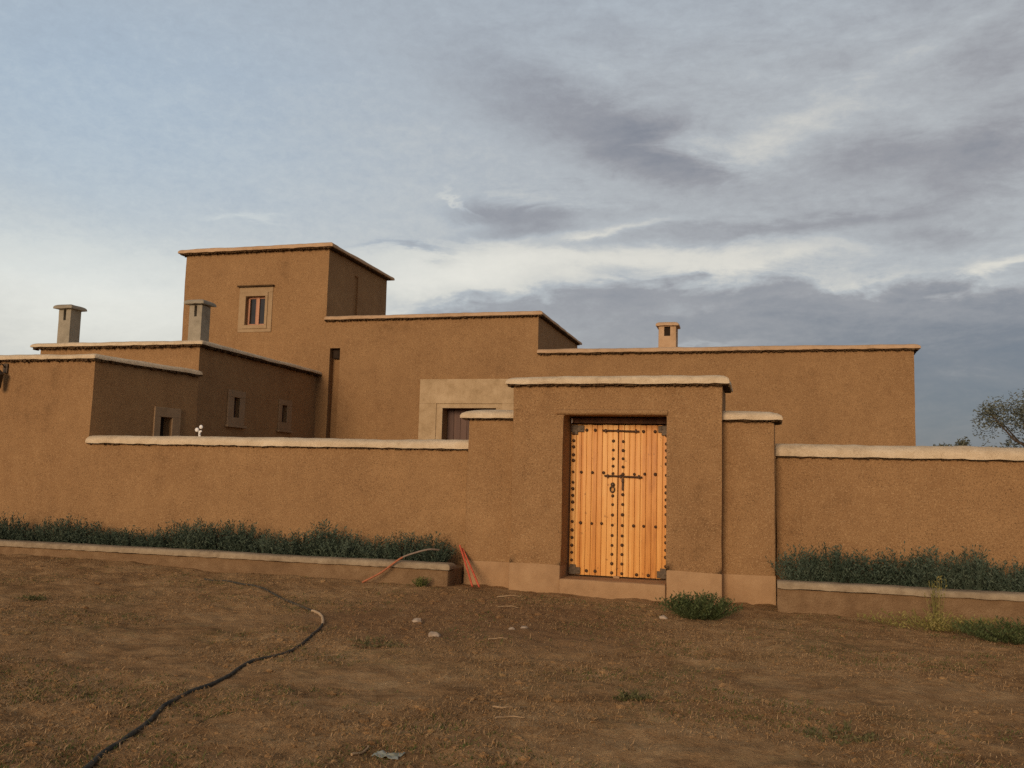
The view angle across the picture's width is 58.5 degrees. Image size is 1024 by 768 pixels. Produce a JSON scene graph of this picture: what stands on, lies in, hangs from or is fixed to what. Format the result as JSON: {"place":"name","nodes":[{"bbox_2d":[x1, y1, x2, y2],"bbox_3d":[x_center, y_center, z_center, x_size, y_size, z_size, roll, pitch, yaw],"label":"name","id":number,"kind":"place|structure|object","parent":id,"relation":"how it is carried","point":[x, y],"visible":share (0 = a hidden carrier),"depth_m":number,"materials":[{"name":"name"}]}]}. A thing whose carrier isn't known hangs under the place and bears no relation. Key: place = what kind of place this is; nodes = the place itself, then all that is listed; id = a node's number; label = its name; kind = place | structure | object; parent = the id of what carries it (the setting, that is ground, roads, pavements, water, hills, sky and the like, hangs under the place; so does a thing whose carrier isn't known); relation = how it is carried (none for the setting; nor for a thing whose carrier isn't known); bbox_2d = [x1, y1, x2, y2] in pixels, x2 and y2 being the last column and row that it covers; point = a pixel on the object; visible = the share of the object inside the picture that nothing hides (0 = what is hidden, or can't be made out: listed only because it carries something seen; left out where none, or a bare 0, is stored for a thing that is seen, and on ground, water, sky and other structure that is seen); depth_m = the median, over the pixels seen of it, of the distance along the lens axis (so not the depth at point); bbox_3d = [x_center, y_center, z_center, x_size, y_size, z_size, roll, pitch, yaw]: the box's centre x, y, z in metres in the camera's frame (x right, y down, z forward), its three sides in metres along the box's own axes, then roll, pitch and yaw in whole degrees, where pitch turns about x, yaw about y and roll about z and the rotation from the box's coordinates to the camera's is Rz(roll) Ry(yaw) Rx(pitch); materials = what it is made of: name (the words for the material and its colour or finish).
{"place":"outdoors","nodes":[
{"label":"outdoors","id":0,"kind":"place"},
{"bbox_2d":[0,554,1023,767],"bbox_3d":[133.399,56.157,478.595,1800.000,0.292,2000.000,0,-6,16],"label":"ground","id":1,"kind":"structure","parent":0,"point":[382,675],"depth_m":7.54,"materials":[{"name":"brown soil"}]},
{"bbox_2d":[14,593,50,601],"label":"weed tuft","id":2,"kind":"object","parent":1,"relation":"on","point":[33,597],"visible":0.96,"depth_m":11.25,"materials":[{"name":"green plant"}]},
{"bbox_2d":[83,578,323,767],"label":"hose","id":3,"kind":"object","parent":1,"relation":"on","point":[109,748],"visible":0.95,"depth_m":6.93,"materials":[{"name":"black plastic"}]},
{"bbox_2d":[0,539,463,586],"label":"planter","id":4,"kind":"object","parent":1,"relation":"on","point":[444,574],"visible":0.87,"depth_m":14.04,"materials":[{"name":"concrete"}]},
{"bbox_2d":[0,511,30,539],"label":"lavender plant","id":5,"kind":"object","parent":4,"relation":"on","point":[4,531],"visible":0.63,"depth_m":15.80,"materials":[{"name":"green plant"}]},
{"bbox_2d":[3,521,45,540],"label":"lavender plant","id":6,"kind":"object","parent":4,"relation":"on","point":[21,535],"visible":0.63,"depth_m":15.64,"materials":[{"name":"green plant"}]},
{"bbox_2d":[23,516,68,541],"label":"lavender plant","id":7,"kind":"object","parent":4,"relation":"on","point":[42,536],"visible":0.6,"depth_m":15.64,"materials":[{"name":"green plant"}]},
{"bbox_2d":[49,513,91,542],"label":"lavender plant","id":8,"kind":"object","parent":4,"relation":"on","point":[64,533],"visible":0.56,"depth_m":15.54,"materials":[{"name":"green plant"}]},
{"bbox_2d":[60,521,112,543],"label":"lavender plant","id":9,"kind":"object","parent":4,"relation":"on","point":[86,540],"visible":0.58,"depth_m":15.42,"materials":[{"name":"green plant"}]},
{"bbox_2d":[88,527,129,545],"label":"lavender plant","id":10,"kind":"object","parent":4,"relation":"on","point":[104,541],"visible":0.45,"depth_m":15.30,"materials":[{"name":"green plant"}]},
{"bbox_2d":[107,525,148,546],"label":"lavender plant","id":11,"kind":"object","parent":4,"relation":"on","point":[126,538],"visible":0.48,"depth_m":15.17,"materials":[{"name":"green plant"}]},
{"bbox_2d":[129,528,165,546],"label":"lavender plant","id":12,"kind":"object","parent":4,"relation":"on","point":[144,543],"visible":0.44,"depth_m":15.03,"materials":[{"name":"green plant"}]},
{"bbox_2d":[146,519,203,547],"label":"lavender plant","id":13,"kind":"object","parent":4,"relation":"on","point":[170,543],"visible":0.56,"depth_m":14.92,"materials":[{"name":"green plant"}]},
{"bbox_2d":[170,518,218,549],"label":"lavender plant","id":14,"kind":"object","parent":4,"relation":"on","point":[194,543],"visible":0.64,"depth_m":14.75,"materials":[{"name":"green plant"}]},
{"bbox_2d":[196,518,248,550],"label":"lavender plant","id":15,"kind":"object","parent":4,"relation":"on","point":[214,545],"visible":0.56,"depth_m":14.73,"materials":[{"name":"green plant"}]},
{"bbox_2d":[218,520,268,552],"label":"lavender plant","id":16,"kind":"object","parent":4,"relation":"on","point":[244,540],"visible":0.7,"depth_m":14.58,"materials":[{"name":"green plant"}]},
{"bbox_2d":[246,529,292,553],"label":"lavender plant","id":17,"kind":"object","parent":4,"relation":"on","point":[267,546],"visible":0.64,"depth_m":14.42,"materials":[{"name":"green plant"}]},
{"bbox_2d":[270,528,324,555],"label":"lavender plant","id":18,"kind":"object","parent":4,"relation":"on","point":[296,549],"visible":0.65,"depth_m":14.28,"materials":[{"name":"green plant"}]},
{"bbox_2d":[295,519,350,556],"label":"lavender plant","id":19,"kind":"object","parent":4,"relation":"on","point":[320,539],"visible":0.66,"depth_m":14.19,"materials":[{"name":"green plant"}]},
{"bbox_2d":[317,527,370,557],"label":"lavender plant","id":20,"kind":"object","parent":4,"relation":"on","point":[350,551],"visible":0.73,"depth_m":14.07,"materials":[{"name":"green plant"}]},
{"bbox_2d":[355,535,393,558],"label":"lavender plant","id":21,"kind":"object","parent":4,"relation":"on","point":[375,552],"visible":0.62,"depth_m":14.03,"materials":[{"name":"green plant"}]},
{"bbox_2d":[381,530,424,560],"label":"lavender plant","id":22,"kind":"object","parent":4,"relation":"on","point":[397,552],"visible":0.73,"depth_m":13.90,"materials":[{"name":"green plant"}]},
{"bbox_2d":[408,531,456,561],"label":"lavender plant","id":23,"kind":"object","parent":4,"relation":"on","point":[442,556],"visible":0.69,"depth_m":13.82,"materials":[{"name":"green plant"}]},
{"bbox_2d":[69,435,468,564],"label":"boundary wall","id":24,"kind":"structure","parent":1,"relation":"on","point":[373,488],"depth_m":15.24,"materials":[{"name":"brown paint"}]},
{"bbox_2d":[195,425,202,435],"bbox_3d":[-5.451,0.838,15.909,0.147,0.252,0.053,0,-6,16],"label":"finial","id":25,"kind":"object","parent":24,"relation":"on","point":[198,431],"visible":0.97,"depth_m":15.89,"materials":[{"name":"white paint"}]},
{"bbox_2d":[351,745,368,755],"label":"twig","id":26,"kind":"object","parent":1,"relation":"on","point":[356,753],"visible":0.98,"depth_m":5.32,"materials":[{"name":"wood"}]},
{"bbox_2d":[346,634,409,647],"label":"weed tuft","id":27,"kind":"object","parent":1,"relation":"on","point":[374,641],"visible":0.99,"depth_m":8.72,"materials":[{"name":"green plant"}]},
{"bbox_2d":[371,750,404,759],"bbox_3d":[-0.714,2.138,5.282,0.200,0.021,0.124,0,-6,16],"label":"plastic scrap","id":28,"kind":"object","parent":1,"relation":"on","point":[388,755],"visible":1,"depth_m":5.28,"materials":[{"name":"white plastic"}]},
{"bbox_2d":[362,548,438,582],"bbox_3d":[-1.622,2.666,13.400,1.123,0.518,0.160,3,-6,-11],"label":"bent stick","id":29,"kind":"object","parent":1,"relation":"on","point":[389,566],"visible":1,"depth_m":13.33,"materials":[{"name":"brown wood"}]},
{"bbox_2d":[412,618,421,622],"bbox_3d":[-1.058,2.643,10.181,0.109,0.065,0.112,0,-6,16],"label":"stone","id":30,"kind":"object","parent":1,"relation":"on","point":[417,620],"visible":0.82,"depth_m":10.15,"materials":[{"name":"beige stone"}]},
{"bbox_2d":[412,576,430,586],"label":"weed tuft","id":31,"kind":"object","parent":1,"relation":"on","point":[418,583],"visible":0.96,"depth_m":13.08,"materials":[{"name":"green plant"}]},
{"bbox_2d":[428,632,440,636],"bbox_3d":[-0.784,2.537,9.232,0.110,0.073,0.129,-4,-8,41],"label":"stone","id":32,"kind":"object","parent":1,"relation":"on","point":[433,634],"visible":0.77,"depth_m":9.19,"materials":[{"name":"beige stone"}]},
{"bbox_2d":[0,242,919,539],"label":"earth house","id":33,"kind":"structure","parent":1,"relation":"on","point":[302,340],"depth_m":21.34,"materials":[{"name":"brown soil"}]},
{"bbox_2d":[0,363,7,387],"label":"wall lantern","id":34,"kind":"object","parent":33,"relation":"attached to","point":[5,369],"depth_m":16.91,"materials":[{"name":"metal"}]},
{"bbox_2d":[153,406,180,435],"bbox_3d":[-6.882,1.698,17.903,0.213,2.470,0.664,-1,-7,26],"label":"doorway","id":35,"kind":"structure","parent":33,"relation":"in","point":[158,423],"depth_m":18.03,"materials":[{"name":"beige paint"}]},
{"bbox_2d":[225,389,246,428],"bbox_3d":[-6.101,0.554,20.096,0.205,0.810,0.750,0,-6,16],"label":"window","id":36,"kind":"structure","parent":33,"relation":"in","point":[231,421],"depth_m":20.04,"materials":[{"name":"brown glass"}]},
{"bbox_2d":[237,284,274,331],"bbox_3d":[-6.840,-2.003,24.458,1.080,1.260,0.270,0,-6,16],"label":"window","id":37,"kind":"structure","parent":33,"relation":"in","point":[259,308],"depth_m":24.46,"materials":[{"name":"paint"}]},
{"bbox_2d":[277,399,292,432],"bbox_3d":[-5.534,0.781,22.132,0.205,0.780,0.680,0,-6,16],"label":"window","id":38,"kind":"structure","parent":33,"relation":"in","point":[282,426],"depth_m":22.14,"materials":[{"name":"brown glass"}]},
{"bbox_2d":[459,545,472,586],"bbox_3d":[-0.681,2.685,13.517,0.030,0.565,0.618,4,-7,-22],"label":"pole","id":39,"kind":"object","parent":1,"relation":"on","point":[466,565],"visible":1,"depth_m":13.49,"materials":[{"name":"red paint"}]},
{"bbox_2d":[462,548,479,587],"bbox_3d":[-0.612,2.708,13.506,0.028,0.520,0.654,5,-7,-27],"label":"pole","id":40,"kind":"object","parent":1,"relation":"on","point":[471,567],"visible":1,"depth_m":13.48,"materials":[{"name":"red paint"}]},
{"bbox_2d":[492,705,525,708],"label":"twig","id":41,"kind":"object","parent":1,"relation":"on","point":[494,706],"visible":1,"depth_m":6.42,"materials":[{"name":"wood"}]},
{"bbox_2d":[495,716,524,718],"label":"twig","id":42,"kind":"object","parent":1,"relation":"on","point":[507,716],"visible":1,"depth_m":6.17,"materials":[{"name":"wood"}]},
{"bbox_2d":[0,555,1023,767],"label":"clods","id":43,"kind":"object","parent":1,"relation":"on","point":[524,757],"visible":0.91,"depth_m":6.85,"materials":[{"name":"brown soil"}]},
{"bbox_2d":[0,558,1023,767],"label":"ground weeds","id":44,"kind":"object","parent":1,"relation":"on","point":[292,704],"visible":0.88,"depth_m":6.68,"materials":[{"name":"green plant"}]},
{"bbox_2d":[460,375,782,604],"bbox_3d":[1.551,1.582,13.558,4.731,3.337,1.268,0,-6,16],"label":"gateway","id":45,"kind":"object","parent":1,"relation":"on","point":[670,479],"visible":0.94,"depth_m":13.29,"materials":[{"name":"brown soil"}]},
{"bbox_2d":[568,425,618,575],"bbox_3d":[1.212,1.714,13.582,0.712,2.223,0.118,0,-6,16],"label":"door leaf","id":46,"kind":"structure","parent":45,"relation":"in","point":[594,452],"depth_m":13.58,"materials":[{"name":"brown wood"}]},
{"bbox_2d":[602,425,666,578],"bbox_3d":[1.798,1.713,13.427,0.973,2.224,0.103,0,-6,16],"label":"door leaf","id":47,"kind":"structure","parent":45,"relation":"in","point":[642,481],"depth_m":13.39,"materials":[{"name":"brown wood"}]},
{"bbox_2d":[612,688,656,701],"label":"weed tuft","id":48,"kind":"object","parent":1,"relation":"on","point":[635,694],"visible":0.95,"depth_m":6.76,"materials":[{"name":"green plant"}]},
{"bbox_2d":[654,589,743,619],"bbox_3d":[2.269,2.693,11.194,1.081,0.350,1.009,5,-7,-29],"label":"weed bush","id":49,"kind":"object","parent":1,"relation":"on","point":[689,607],"visible":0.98,"depth_m":11.06,"materials":[{"name":"green plant"}]},
{"bbox_2d":[792,720,880,745],"bbox_3d":[2.117,2.267,5.928,0.557,0.085,0.485,3,-6,-11],"label":"weed tuft","id":50,"kind":"object","parent":1,"relation":"on","point":[846,729],"visible":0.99,"depth_m":5.93,"materials":[{"name":"green plant"}]},
{"bbox_2d":[775,444,1023,600],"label":"boundary wall","id":51,"kind":"structure","parent":1,"relation":"on","point":[944,500],"depth_m":12.66,"materials":[{"name":"brown paint"}]},
{"bbox_2d":[777,579,1023,627],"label":"planter","id":52,"kind":"object","parent":1,"relation":"on","point":[842,599],"visible":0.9,"depth_m":11.60,"materials":[{"name":"concrete"}]},
{"bbox_2d":[765,543,832,580],"bbox_3d":[3.871,2.441,12.384,0.761,0.678,0.845,4,-8,-13],"label":"lavender plant","id":53,"kind":"object","parent":52,"relation":"on","point":[800,572],"visible":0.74,"depth_m":12.25,"materials":[{"name":"green plant"}]},
{"bbox_2d":[804,542,856,582],"bbox_3d":[4.291,2.451,12.292,0.801,0.662,0.849,4,-6,-32],"label":"lavender plant","id":54,"kind":"object","parent":52,"relation":"on","point":[833,574],"visible":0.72,"depth_m":12.17,"materials":[{"name":"green plant"}]},
{"bbox_2d":[839,546,906,584],"bbox_3d":[4.796,2.456,12.179,0.880,0.654,0.883,-3,-9,45],"label":"lavender plant","id":55,"kind":"object","parent":52,"relation":"on","point":[860,577],"visible":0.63,"depth_m":12.03,"materials":[{"name":"green plant"}]},
{"bbox_2d":[871,540,943,586],"bbox_3d":[5.150,2.418,12.006,0.931,0.713,0.867,3,-3,-7],"label":"lavender plant","id":56,"kind":"object","parent":52,"relation":"on","point":[907,580],"visible":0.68,"depth_m":11.90,"materials":[{"name":"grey plant"}]},
{"bbox_2d":[905,545,972,588],"bbox_3d":[5.533,2.445,11.992,0.888,0.674,0.974,4,-9,-6],"label":"lavender plant","id":57,"kind":"object","parent":52,"relation":"on","point":[945,567],"visible":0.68,"depth_m":11.82,"materials":[{"name":"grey plant"}]},
{"bbox_2d":[941,544,1012,590],"bbox_3d":[6.036,2.436,11.940,0.856,0.716,0.834,5,-7,-31],"label":"lavender plant","id":58,"kind":"object","parent":52,"relation":"on","point":[976,570],"visible":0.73,"depth_m":11.80,"materials":[{"name":"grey plant"}]},
{"bbox_2d":[981,556,1023,591],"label":"lavender plant","id":59,"kind":"object","parent":52,"relation":"on","point":[1008,584],"visible":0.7,"depth_m":11.65,"materials":[{"name":"green plant"}]},
{"bbox_2d":[1013,564,1023,583],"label":"lavender plant","id":60,"kind":"object","parent":52,"relation":"on","point":[1020,573],"visible":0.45,"depth_m":11.76,"materials":[{"name":"green plant"}]},
{"bbox_2d":[924,575,946,621],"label":"tall weed","id":61,"kind":"object","parent":1,"relation":"on","point":[932,598],"visible":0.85,"depth_m":11.28,"materials":[{"name":"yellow plant"}]},
{"bbox_2d":[857,608,1022,632],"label":"weed patch","id":62,"kind":"object","parent":1,"relation":"on","point":[932,624],"visible":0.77,"depth_m":10.98,"materials":[{"name":"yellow plant"}]},
{"bbox_2d":[933,436,970,445],"bbox_3d":[12.589,3.179,25.723,1.549,3.409,1.423,0,-6,16],"label":"tree","id":63,"kind":"object","parent":1,"relation":"on","point":[963,442],"visible":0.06,"depth_m":25.77,"materials":[{"name":"green plant"}]},
{"bbox_2d":[949,615,1023,644],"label":"weed bush","id":64,"kind":"object","parent":1,"relation":"on","point":[1012,635],"visible":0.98,"depth_m":10.20,"materials":[{"name":"green plant"}]},
{"bbox_2d":[970,388,1023,447],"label":"tree","id":65,"kind":"object","parent":1,"relation":"on","point":[996,416],"visible":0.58,"depth_m":28.00,"materials":[{"name":"green plant"}]},
{"bbox_2d":[0,0,1023,447],"label":"sky","id":66,"kind":"structure","parent":0,"point":[730,172],"materials":[{"name":"grey"}]}
]}

